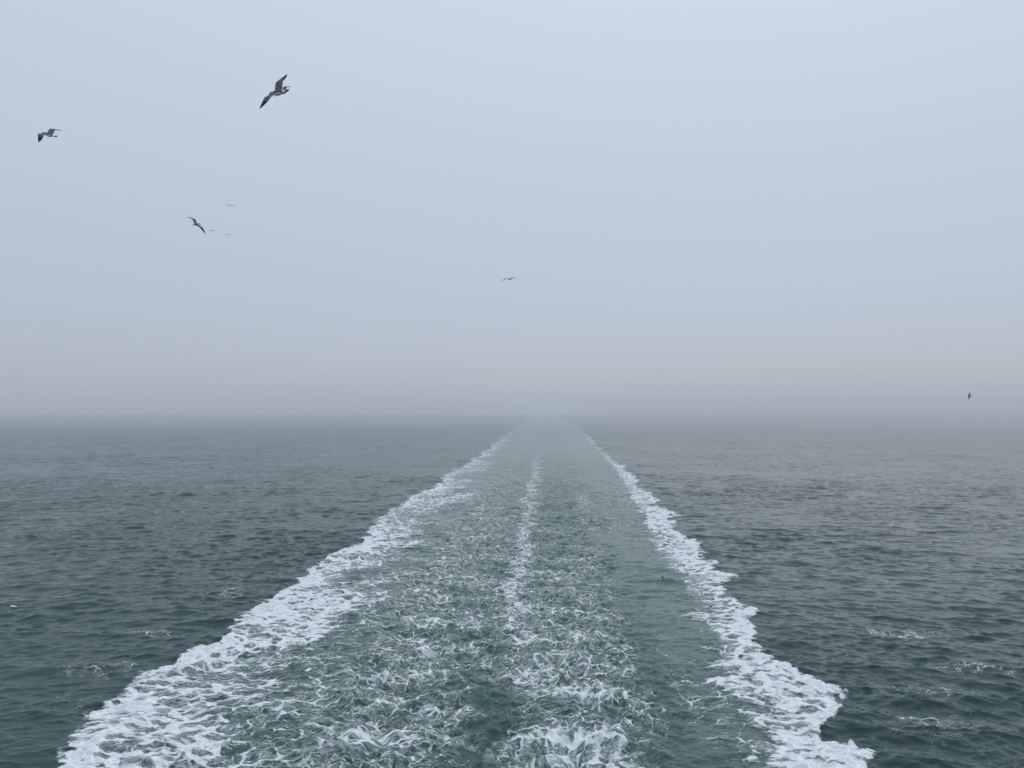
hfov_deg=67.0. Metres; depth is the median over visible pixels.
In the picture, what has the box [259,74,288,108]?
gull
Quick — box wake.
[49,415,877,767]
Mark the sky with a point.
(690, 206)
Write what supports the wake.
on the water
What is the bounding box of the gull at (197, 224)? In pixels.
[189,217,204,232]
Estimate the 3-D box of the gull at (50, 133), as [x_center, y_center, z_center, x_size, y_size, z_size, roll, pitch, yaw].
[-13.654,-7.372,22.832,0.497,0.146,1.156,15,35,0]
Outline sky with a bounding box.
[0,0,1023,412]
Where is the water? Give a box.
[0,413,1023,767]
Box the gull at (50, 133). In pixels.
[38,129,57,141]
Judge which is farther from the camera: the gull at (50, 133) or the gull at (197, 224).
the gull at (197, 224)
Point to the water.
(874, 561)

